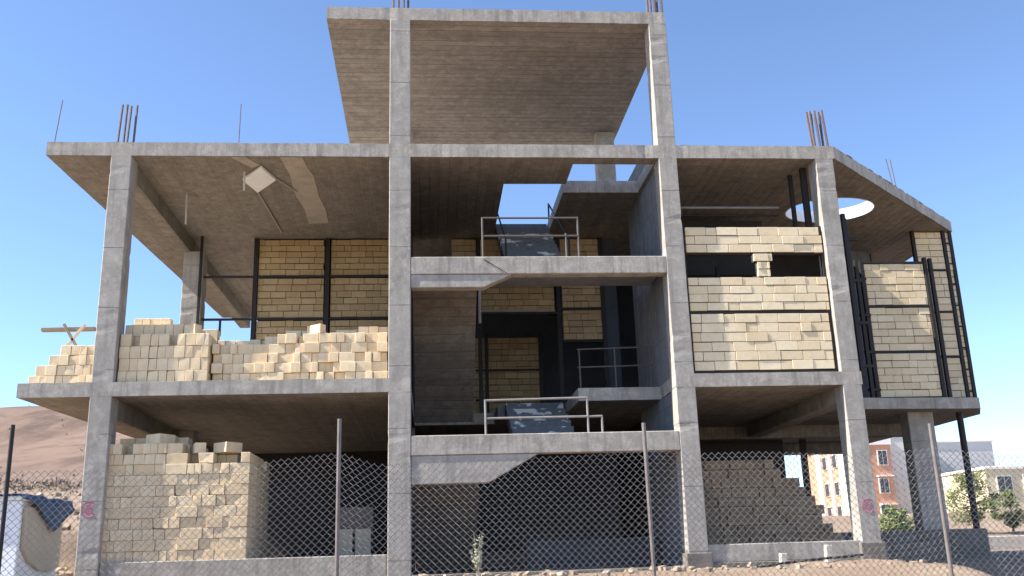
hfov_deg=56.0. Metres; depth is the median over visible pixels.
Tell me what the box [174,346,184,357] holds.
building block
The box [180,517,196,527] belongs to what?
building block
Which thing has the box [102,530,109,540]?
building block
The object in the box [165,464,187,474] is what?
building block
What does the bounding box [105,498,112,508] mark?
building block
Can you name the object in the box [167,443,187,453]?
building block
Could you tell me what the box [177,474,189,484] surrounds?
building block
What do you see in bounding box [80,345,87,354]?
building block
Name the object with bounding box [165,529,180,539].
building block
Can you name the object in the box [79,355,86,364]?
building block
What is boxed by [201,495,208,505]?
building block
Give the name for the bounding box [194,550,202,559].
building block
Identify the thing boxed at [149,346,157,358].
building block
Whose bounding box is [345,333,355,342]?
building block
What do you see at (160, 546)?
building block
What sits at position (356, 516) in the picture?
standing board
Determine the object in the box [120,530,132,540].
building block
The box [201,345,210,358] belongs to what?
building block
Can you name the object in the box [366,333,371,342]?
building block
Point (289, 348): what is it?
building block
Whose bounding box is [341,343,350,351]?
building block
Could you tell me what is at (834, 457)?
window
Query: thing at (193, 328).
building block
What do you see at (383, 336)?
building block
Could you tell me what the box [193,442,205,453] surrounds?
building block
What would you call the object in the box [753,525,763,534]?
building block
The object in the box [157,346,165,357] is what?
building block
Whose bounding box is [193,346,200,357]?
building block
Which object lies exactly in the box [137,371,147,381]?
building block
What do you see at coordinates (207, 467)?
building block
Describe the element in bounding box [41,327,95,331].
timber plank
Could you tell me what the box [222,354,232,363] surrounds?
building block
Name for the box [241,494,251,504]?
building block
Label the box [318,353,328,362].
building block
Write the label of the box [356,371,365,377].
building block
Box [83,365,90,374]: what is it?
building block
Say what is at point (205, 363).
building block
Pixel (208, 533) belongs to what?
building block
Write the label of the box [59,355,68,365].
building block
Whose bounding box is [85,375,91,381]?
building block
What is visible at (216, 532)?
building block
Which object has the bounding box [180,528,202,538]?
building block
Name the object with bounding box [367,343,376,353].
building block
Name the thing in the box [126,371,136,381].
building block
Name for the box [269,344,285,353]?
building block
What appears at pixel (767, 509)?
building block
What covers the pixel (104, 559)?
building block
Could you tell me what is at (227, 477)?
building block
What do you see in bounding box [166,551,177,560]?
building block
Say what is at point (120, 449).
building block
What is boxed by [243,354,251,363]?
building block
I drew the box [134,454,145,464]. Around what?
building block
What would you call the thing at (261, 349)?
building block
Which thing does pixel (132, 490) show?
building block
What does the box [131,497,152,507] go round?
building block
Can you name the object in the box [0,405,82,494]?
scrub
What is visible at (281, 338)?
building block
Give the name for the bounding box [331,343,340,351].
building block
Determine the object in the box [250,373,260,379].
building block
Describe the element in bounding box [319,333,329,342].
building block
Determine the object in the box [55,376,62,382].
building block
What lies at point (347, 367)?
building block
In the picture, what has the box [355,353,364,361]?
building block
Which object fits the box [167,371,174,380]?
building block
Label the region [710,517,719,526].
building block
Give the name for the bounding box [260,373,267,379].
building block
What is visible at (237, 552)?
building block
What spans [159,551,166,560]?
building block
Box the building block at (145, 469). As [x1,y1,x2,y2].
[133,464,154,475]
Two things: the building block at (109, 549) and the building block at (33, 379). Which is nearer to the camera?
the building block at (109, 549)
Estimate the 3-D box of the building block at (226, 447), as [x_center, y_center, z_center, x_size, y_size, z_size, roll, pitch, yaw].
[-5.263,2.967,17.860,0.364,0.188,0.378,-12,-18,32]
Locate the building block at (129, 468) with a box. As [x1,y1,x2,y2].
[125,465,133,475]
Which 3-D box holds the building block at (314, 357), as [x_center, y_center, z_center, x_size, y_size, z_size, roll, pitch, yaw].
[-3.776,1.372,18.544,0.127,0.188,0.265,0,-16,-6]
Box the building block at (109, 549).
[106,541,113,551]
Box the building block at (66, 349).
[60,345,71,355]
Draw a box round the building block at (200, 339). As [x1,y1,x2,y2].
[196,333,204,345]
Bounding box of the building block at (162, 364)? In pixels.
[156,358,167,370]
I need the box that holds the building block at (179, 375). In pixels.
[175,370,185,380]
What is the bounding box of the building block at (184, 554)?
[177,550,194,560]
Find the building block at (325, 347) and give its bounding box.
[320,343,330,352]
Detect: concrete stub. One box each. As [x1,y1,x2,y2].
[779,553,787,566]
[824,545,832,562]
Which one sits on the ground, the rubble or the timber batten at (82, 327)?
the rubble
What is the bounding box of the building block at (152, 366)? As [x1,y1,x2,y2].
[148,358,156,370]
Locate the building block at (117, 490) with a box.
[114,487,123,497]
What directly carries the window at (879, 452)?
in the apartment building at (879, 447)
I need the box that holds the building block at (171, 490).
[163,485,176,495]
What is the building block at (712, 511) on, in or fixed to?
on the building block at (716, 521)
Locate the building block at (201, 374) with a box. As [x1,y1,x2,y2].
[194,370,209,379]
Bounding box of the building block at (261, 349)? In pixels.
[253,344,268,353]
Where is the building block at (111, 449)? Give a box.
[109,444,112,454]
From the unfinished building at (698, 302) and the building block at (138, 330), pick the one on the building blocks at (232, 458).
the building block at (138, 330)
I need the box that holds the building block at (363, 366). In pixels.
[356,361,371,371]
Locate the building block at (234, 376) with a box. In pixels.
[231,373,238,379]
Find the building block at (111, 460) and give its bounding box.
[109,455,114,465]
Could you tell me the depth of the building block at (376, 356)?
18.46 m
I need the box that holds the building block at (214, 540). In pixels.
[210,538,218,548]
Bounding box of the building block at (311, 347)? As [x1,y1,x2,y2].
[304,343,319,352]
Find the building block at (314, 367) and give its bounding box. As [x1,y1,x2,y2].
[311,362,318,372]
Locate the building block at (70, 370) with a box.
[65,365,74,375]
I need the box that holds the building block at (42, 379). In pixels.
[38,376,45,382]
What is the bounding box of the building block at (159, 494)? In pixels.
[156,486,162,496]
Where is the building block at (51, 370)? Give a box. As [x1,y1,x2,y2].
[45,365,56,375]
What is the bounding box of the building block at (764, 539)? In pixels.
[759,535,768,542]
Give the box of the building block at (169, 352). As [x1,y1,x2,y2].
[165,346,173,357]
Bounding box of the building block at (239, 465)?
[229,462,252,473]
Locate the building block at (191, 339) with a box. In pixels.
[185,333,196,345]
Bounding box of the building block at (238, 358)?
[232,354,243,363]
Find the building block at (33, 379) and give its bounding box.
[28,376,38,382]
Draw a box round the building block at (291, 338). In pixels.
[286,334,297,343]
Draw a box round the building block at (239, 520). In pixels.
[229,516,250,526]
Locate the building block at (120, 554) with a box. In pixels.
[115,552,125,562]
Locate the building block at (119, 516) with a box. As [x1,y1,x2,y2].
[109,508,130,519]
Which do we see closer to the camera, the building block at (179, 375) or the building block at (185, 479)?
the building block at (185, 479)
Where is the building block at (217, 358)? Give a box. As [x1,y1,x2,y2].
[213,354,221,362]
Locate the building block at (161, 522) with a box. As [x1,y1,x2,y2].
[153,518,168,528]
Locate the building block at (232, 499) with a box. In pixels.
[226,494,240,504]
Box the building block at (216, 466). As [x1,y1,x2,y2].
[213,463,220,473]
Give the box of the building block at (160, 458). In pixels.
[155,454,165,463]
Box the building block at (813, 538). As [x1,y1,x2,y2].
[810,533,818,541]
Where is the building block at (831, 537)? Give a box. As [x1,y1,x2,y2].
[828,533,837,540]
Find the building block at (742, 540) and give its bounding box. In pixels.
[740,535,749,543]
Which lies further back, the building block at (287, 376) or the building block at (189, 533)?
the building block at (287, 376)
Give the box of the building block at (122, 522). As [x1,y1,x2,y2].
[119,519,130,529]
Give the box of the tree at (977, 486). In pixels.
[945,466,1004,528]
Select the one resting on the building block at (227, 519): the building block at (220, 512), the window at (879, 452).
the building block at (220, 512)
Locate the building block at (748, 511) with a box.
[743,507,752,515]
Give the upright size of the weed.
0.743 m
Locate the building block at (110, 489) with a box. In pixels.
[106,487,115,497]
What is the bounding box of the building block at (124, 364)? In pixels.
[118,359,129,370]
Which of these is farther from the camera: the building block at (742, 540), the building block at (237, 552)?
the building block at (742, 540)
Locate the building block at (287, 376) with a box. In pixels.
[284,373,299,379]
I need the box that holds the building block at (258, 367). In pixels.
[254,363,263,372]
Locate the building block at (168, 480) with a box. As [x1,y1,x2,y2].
[162,475,177,485]
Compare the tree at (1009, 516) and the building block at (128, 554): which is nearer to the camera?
the building block at (128, 554)
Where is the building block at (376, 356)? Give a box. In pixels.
[372,352,380,361]
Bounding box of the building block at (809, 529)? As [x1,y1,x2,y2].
[805,524,814,532]
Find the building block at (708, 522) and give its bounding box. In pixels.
[706,517,710,526]
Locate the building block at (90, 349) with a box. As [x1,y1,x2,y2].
[87,345,94,354]
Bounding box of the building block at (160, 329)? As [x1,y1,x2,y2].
[154,324,165,333]
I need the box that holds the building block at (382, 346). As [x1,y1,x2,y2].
[377,342,387,352]
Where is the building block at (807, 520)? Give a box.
[804,514,812,523]
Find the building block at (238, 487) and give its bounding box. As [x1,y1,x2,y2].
[225,483,251,494]
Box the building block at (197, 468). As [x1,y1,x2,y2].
[194,463,201,473]
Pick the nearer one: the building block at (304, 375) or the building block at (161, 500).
the building block at (161, 500)
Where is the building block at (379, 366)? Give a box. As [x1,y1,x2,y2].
[372,362,387,371]
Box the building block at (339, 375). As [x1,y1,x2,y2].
[335,373,344,378]
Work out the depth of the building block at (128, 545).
17.06 m
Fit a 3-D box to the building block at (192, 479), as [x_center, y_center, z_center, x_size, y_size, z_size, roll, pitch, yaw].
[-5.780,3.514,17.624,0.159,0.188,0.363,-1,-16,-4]
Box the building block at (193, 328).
[184,324,201,333]
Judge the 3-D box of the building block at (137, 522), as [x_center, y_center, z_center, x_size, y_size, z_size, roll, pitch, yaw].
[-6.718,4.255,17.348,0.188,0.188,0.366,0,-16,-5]
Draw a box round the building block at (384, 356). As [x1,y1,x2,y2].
[381,352,387,361]
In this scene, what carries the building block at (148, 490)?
on the building block at (143, 502)
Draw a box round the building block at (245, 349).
[237,344,253,354]
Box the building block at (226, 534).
[223,527,230,537]
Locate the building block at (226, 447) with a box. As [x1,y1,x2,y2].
[213,441,242,453]
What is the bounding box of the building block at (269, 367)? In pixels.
[264,363,274,372]
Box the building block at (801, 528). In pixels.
[796,524,805,533]
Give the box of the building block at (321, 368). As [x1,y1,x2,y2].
[318,363,324,372]
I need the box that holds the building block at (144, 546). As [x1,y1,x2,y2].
[132,540,155,551]
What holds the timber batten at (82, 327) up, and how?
on the building blocks at (232, 458)
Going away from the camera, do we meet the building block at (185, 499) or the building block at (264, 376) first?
the building block at (185, 499)
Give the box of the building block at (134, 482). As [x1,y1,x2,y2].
[124,475,146,485]
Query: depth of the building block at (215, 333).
18.89 m
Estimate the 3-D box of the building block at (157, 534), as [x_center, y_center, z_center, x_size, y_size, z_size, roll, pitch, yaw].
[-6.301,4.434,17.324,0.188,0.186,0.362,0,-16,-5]
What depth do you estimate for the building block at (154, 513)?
17.24 m
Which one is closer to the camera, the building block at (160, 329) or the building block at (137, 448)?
the building block at (137, 448)
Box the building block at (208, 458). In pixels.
[199,453,217,463]
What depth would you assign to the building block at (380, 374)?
18.37 m
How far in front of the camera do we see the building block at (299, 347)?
18.41 m
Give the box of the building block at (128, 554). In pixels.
[125,552,132,561]
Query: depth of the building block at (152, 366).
17.95 m
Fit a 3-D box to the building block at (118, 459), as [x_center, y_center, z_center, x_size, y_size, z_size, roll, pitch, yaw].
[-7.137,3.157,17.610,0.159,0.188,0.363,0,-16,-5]
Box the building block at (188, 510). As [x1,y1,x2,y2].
[176,506,197,517]
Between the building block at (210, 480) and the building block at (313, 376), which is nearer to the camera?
the building block at (210, 480)
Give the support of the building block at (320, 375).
on the unfinished building at (698, 302)
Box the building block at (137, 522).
[130,519,143,529]
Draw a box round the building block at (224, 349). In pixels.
[220,345,229,353]
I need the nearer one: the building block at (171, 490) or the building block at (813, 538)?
the building block at (171, 490)
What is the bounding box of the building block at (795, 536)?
[791,534,800,541]
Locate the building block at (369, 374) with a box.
[366,371,372,377]
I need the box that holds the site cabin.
[0,496,62,575]
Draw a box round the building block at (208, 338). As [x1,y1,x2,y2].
[204,333,211,346]
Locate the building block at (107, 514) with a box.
[104,509,108,519]
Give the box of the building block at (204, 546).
[199,539,209,549]
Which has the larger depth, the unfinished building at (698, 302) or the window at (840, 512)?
the window at (840, 512)
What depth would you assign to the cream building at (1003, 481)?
95.74 m
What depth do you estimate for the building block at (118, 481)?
17.35 m
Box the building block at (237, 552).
[223,549,248,558]
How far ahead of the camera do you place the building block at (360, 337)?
18.53 m
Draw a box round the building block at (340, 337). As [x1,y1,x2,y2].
[337,333,344,342]
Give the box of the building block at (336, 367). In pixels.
[333,362,340,372]
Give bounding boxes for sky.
[0,0,1023,486]
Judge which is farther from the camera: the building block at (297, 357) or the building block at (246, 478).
the building block at (297, 357)
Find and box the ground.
[0,406,1023,575]
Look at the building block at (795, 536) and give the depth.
19.90 m
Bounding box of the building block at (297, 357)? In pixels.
[293,353,300,362]
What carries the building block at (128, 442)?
on the building blocks at (232, 458)
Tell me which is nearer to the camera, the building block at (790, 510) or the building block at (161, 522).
the building block at (161, 522)
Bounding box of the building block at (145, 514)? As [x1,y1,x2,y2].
[130,507,152,518]
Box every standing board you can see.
[339,529,352,555]
[340,507,372,554]
[355,529,370,554]
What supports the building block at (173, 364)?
on the building block at (170, 375)
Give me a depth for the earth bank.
16.88 m
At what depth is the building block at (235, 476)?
17.51 m
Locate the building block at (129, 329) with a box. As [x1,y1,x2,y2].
[125,325,132,334]
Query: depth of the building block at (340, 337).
18.49 m
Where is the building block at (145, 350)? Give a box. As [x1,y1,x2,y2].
[141,346,149,358]
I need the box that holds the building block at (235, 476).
[231,473,239,483]
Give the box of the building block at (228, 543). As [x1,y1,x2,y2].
[219,538,241,548]
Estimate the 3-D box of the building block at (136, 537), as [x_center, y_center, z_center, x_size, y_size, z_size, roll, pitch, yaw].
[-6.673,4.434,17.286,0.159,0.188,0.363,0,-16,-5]
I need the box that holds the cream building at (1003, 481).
[941,466,1023,511]
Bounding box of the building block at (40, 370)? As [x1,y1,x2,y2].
[35,366,45,375]
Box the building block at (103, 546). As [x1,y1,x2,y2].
[101,542,107,552]
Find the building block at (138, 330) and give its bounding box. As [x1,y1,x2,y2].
[133,325,143,336]
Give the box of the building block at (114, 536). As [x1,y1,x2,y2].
[110,530,120,540]
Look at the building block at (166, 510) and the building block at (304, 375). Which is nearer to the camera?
the building block at (166, 510)
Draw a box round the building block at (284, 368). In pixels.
[275,363,290,373]
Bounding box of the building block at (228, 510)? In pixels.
[225,505,236,515]
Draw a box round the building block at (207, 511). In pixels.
[198,506,214,516]
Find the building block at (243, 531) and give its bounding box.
[239,527,249,537]
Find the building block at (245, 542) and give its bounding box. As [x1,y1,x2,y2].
[240,538,249,548]
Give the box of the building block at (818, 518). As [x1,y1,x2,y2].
[812,514,822,523]
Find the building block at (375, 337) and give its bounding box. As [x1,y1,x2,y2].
[372,333,378,342]
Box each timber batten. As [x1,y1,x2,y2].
[62,323,76,344]
[66,324,85,344]
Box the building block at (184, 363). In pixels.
[179,358,189,370]
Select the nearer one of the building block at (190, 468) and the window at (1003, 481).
the building block at (190, 468)
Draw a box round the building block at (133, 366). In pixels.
[129,359,137,370]
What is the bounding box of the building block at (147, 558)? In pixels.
[142,551,150,561]
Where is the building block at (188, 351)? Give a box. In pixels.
[185,346,192,357]
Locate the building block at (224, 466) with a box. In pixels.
[220,463,229,473]
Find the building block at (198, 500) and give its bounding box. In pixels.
[192,495,201,505]
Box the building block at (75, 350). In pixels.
[71,345,79,355]
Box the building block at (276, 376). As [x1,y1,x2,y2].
[267,372,283,379]
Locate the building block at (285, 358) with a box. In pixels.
[278,354,293,362]
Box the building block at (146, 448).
[143,443,150,453]
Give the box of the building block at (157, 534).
[153,529,164,539]
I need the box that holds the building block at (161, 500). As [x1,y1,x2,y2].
[153,496,168,506]
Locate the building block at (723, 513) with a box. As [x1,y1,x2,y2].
[719,507,729,516]
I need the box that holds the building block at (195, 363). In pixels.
[189,358,200,369]
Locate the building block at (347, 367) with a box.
[340,362,355,372]
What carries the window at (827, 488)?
in the apartment building at (879, 447)
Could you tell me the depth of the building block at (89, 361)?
17.98 m
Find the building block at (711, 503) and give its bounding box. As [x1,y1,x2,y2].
[708,498,717,507]
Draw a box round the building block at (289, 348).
[285,344,294,353]
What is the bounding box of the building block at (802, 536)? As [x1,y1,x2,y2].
[800,533,810,541]
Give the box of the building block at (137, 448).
[133,444,142,454]
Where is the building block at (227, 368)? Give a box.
[223,364,232,373]
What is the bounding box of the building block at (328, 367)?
[325,363,332,371]
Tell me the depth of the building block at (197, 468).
17.50 m
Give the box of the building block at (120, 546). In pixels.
[113,541,125,551]
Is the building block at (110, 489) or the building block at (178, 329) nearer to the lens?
the building block at (110, 489)
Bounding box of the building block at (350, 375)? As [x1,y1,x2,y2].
[345,372,355,378]
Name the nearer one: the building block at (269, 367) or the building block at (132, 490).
the building block at (132, 490)
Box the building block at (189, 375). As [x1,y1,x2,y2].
[185,370,193,380]
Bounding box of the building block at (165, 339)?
[159,334,171,345]
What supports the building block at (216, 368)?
on the building block at (217, 377)
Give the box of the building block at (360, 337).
[356,332,365,341]
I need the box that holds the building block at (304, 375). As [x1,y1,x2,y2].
[300,373,309,378]
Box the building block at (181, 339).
[177,334,185,345]
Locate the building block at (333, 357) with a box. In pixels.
[329,352,338,362]
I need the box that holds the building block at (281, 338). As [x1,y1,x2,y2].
[278,334,285,344]
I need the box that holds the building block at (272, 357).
[268,353,277,362]
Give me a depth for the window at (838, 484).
107.26 m
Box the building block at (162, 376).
[158,370,166,381]
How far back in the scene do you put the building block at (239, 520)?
17.31 m
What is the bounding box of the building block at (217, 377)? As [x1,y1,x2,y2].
[212,374,222,379]
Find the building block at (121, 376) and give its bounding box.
[117,371,125,381]
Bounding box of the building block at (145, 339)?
[139,334,151,346]
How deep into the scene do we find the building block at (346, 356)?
18.41 m
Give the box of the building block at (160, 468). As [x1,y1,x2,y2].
[155,464,165,474]
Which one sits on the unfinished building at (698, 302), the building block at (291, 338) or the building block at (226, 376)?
the building block at (226, 376)
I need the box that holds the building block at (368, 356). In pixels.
[365,352,372,361]
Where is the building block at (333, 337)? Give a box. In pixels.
[330,333,336,342]
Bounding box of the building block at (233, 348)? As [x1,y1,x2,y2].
[230,344,237,353]
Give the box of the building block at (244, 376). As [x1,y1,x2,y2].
[239,373,249,379]
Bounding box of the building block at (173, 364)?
[167,358,178,370]
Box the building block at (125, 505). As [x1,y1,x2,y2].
[120,497,130,507]
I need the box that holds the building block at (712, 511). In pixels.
[710,508,719,516]
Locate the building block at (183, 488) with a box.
[175,485,190,495]
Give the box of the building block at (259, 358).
[251,354,267,362]
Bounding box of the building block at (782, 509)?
[778,506,787,514]
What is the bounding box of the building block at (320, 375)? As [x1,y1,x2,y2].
[317,372,324,378]
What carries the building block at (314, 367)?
on the building block at (313, 376)
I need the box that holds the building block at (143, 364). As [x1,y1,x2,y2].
[137,358,148,371]
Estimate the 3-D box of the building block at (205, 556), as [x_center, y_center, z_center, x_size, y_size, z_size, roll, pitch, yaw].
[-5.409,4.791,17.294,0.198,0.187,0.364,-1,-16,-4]
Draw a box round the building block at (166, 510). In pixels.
[160,507,177,517]
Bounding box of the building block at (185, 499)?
[176,496,192,506]
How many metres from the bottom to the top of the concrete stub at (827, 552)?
0.315 m
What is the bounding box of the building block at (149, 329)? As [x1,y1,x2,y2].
[144,324,154,333]
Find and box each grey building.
[889,437,912,513]
[937,439,994,473]
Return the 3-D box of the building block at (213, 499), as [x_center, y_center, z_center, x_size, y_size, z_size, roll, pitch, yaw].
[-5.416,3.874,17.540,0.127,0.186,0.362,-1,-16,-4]
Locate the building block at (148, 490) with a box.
[140,486,156,496]
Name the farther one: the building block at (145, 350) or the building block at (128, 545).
the building block at (145, 350)
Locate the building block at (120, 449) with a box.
[112,444,127,454]
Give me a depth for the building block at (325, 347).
18.46 m
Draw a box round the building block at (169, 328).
[165,324,173,335]
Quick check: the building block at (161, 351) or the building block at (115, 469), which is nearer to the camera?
the building block at (115, 469)
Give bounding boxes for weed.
[469,533,483,575]
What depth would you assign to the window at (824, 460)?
110.75 m
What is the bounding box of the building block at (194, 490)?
[191,485,198,495]
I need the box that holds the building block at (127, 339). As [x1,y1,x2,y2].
[120,334,134,346]
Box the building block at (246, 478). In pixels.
[240,473,251,484]
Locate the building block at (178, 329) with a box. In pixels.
[173,324,184,335]
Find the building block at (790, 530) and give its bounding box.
[787,524,795,533]
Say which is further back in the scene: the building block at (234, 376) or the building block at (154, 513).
the building block at (234, 376)
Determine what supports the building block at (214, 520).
on the building block at (216, 532)
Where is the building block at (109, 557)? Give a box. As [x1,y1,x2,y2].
[106,552,115,562]
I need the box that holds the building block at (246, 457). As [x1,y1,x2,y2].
[241,452,252,463]
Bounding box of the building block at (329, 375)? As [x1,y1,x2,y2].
[324,372,334,378]
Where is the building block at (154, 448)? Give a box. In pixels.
[150,443,157,453]
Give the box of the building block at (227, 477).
[220,473,230,483]
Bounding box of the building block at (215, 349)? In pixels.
[212,344,220,354]
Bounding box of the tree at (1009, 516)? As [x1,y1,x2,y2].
[989,489,1023,532]
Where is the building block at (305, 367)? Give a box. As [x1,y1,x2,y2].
[301,363,310,373]
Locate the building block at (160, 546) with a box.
[155,540,180,550]
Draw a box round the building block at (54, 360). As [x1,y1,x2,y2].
[49,355,59,365]
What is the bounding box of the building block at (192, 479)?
[189,474,198,484]
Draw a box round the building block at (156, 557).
[151,551,158,561]
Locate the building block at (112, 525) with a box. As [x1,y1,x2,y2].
[107,519,118,529]
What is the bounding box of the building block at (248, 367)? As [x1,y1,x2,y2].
[243,363,253,373]
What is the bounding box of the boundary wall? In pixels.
[988,535,1023,549]
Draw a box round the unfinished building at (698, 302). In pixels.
[16,0,990,575]
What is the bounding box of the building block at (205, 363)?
[200,358,210,371]
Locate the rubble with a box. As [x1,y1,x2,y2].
[31,493,936,575]
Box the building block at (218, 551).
[214,549,223,559]
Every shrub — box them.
[878,504,910,530]
[894,507,914,529]
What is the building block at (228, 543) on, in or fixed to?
on the building block at (237, 552)
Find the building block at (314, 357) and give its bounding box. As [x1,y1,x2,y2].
[312,353,318,363]
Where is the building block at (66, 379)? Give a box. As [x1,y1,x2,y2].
[62,376,71,382]
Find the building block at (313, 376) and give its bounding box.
[309,373,316,378]
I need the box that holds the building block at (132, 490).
[123,486,139,497]
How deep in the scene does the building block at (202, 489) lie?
17.43 m
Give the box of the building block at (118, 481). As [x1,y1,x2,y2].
[113,476,124,486]
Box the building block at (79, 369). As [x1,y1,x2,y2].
[74,365,83,374]
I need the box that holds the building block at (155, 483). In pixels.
[146,475,161,485]
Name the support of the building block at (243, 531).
on the building block at (245, 542)
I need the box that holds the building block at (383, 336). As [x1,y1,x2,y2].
[379,332,387,341]
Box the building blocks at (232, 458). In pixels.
[60,318,842,558]
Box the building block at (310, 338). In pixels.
[303,333,318,342]
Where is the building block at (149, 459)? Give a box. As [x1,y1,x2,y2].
[144,454,155,464]
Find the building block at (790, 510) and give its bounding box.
[787,505,796,514]
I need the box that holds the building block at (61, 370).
[57,365,65,375]
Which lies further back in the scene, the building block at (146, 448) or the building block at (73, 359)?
the building block at (73, 359)
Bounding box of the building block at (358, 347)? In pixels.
[351,342,366,352]
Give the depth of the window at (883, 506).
103.90 m
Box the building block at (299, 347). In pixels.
[295,343,303,352]
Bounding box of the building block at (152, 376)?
[147,371,158,381]
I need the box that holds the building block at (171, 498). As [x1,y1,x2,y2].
[169,496,176,506]
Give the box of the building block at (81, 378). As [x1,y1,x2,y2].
[78,375,85,381]
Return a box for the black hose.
[744,554,862,567]
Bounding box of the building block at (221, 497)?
[216,495,226,505]
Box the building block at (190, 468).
[187,464,194,474]
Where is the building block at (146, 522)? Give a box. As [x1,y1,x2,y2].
[141,518,154,528]
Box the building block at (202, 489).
[198,484,210,495]
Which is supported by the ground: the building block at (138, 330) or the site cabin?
the site cabin
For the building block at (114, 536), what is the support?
on the building block at (109, 549)
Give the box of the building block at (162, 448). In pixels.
[158,443,166,453]
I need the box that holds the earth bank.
[786,559,907,568]
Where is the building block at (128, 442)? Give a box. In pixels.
[120,439,135,445]
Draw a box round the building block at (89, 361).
[86,355,93,364]
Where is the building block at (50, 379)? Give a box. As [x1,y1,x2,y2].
[45,376,55,382]
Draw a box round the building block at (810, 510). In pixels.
[805,505,815,514]
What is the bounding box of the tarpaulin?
[0,493,74,531]
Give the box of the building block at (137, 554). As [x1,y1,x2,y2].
[133,552,142,561]
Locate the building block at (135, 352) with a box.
[130,346,140,358]
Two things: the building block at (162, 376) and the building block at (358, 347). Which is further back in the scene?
the building block at (358, 347)
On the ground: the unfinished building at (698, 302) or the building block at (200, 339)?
the unfinished building at (698, 302)
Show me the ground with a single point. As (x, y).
(43, 441)
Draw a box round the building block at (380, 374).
[373,371,387,377]
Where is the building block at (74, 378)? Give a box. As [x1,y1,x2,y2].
[71,375,78,382]
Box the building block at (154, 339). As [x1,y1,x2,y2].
[150,334,158,346]
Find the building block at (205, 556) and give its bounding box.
[202,549,214,559]
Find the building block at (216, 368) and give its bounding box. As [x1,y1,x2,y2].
[211,363,222,373]
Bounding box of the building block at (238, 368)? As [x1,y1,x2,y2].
[233,364,243,373]
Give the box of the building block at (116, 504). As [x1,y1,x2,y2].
[113,498,120,507]
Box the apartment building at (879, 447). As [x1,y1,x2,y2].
[807,438,898,515]
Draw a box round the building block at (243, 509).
[236,505,250,515]
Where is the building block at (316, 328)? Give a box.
[307,324,325,333]
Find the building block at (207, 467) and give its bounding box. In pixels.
[201,463,212,473]
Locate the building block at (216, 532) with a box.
[214,527,222,537]
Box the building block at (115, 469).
[108,465,125,475]
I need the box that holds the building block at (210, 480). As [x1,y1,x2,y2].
[198,474,219,484]
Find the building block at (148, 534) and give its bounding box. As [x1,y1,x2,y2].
[142,529,153,539]
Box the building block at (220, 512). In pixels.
[214,506,224,516]
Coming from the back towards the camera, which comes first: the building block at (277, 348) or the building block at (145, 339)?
the building block at (277, 348)
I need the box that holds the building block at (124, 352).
[119,346,129,358]
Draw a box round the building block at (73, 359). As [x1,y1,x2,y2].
[69,355,79,364]
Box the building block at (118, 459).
[114,455,123,464]
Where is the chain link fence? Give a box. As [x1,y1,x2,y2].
[0,419,1023,575]
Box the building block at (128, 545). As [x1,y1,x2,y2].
[125,541,133,551]
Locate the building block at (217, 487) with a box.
[210,484,224,494]
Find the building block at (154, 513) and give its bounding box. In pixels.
[152,507,160,517]
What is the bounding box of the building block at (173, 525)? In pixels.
[169,518,180,528]
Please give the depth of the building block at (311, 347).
18.40 m
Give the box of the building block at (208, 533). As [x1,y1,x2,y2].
[202,528,213,538]
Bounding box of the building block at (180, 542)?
[176,539,198,549]
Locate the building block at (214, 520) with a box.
[206,516,222,527]
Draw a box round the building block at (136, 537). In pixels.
[132,530,142,540]
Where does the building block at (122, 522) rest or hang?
on the building block at (114, 536)
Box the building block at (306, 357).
[301,353,311,362]
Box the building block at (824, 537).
[819,533,828,540]
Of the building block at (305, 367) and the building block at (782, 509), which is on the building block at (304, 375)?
the building block at (305, 367)
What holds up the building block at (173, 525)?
on the building block at (172, 534)
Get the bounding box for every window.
[822,457,827,470]
[825,483,830,496]
[827,507,832,515]
[831,454,837,468]
[835,481,840,495]
[837,505,842,515]
[876,450,888,464]
[878,478,890,492]
[880,503,889,513]
[996,475,1013,493]
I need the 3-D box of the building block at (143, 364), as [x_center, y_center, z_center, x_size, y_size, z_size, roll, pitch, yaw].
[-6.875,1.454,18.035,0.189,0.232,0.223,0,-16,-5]
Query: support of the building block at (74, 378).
on the unfinished building at (698, 302)
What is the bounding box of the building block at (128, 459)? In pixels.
[123,454,134,464]
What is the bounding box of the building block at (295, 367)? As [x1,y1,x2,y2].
[291,362,300,373]
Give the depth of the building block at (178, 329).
18.39 m
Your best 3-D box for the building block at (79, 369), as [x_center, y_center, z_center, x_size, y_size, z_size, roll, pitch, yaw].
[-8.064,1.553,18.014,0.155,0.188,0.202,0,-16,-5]
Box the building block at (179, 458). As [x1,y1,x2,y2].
[166,453,191,463]
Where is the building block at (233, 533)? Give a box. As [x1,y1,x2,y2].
[230,527,239,537]
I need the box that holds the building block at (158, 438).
[146,433,175,443]
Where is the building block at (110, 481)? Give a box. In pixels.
[107,476,113,486]
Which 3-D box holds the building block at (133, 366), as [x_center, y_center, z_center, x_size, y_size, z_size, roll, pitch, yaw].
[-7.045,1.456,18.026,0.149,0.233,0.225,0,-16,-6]
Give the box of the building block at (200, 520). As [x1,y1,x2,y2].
[196,517,207,527]
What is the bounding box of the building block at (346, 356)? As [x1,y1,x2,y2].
[339,352,354,361]
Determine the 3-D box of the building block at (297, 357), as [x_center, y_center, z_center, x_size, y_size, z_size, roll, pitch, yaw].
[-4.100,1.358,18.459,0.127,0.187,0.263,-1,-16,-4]
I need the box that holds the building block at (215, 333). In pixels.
[206,329,219,341]
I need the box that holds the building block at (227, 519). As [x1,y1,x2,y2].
[223,516,229,526]
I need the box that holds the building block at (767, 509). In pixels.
[762,506,771,515]
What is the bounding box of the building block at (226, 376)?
[223,374,230,379]
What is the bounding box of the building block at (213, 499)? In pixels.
[208,495,216,505]
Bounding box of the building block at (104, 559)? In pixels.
[101,553,106,562]
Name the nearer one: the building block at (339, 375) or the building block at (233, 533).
the building block at (233, 533)

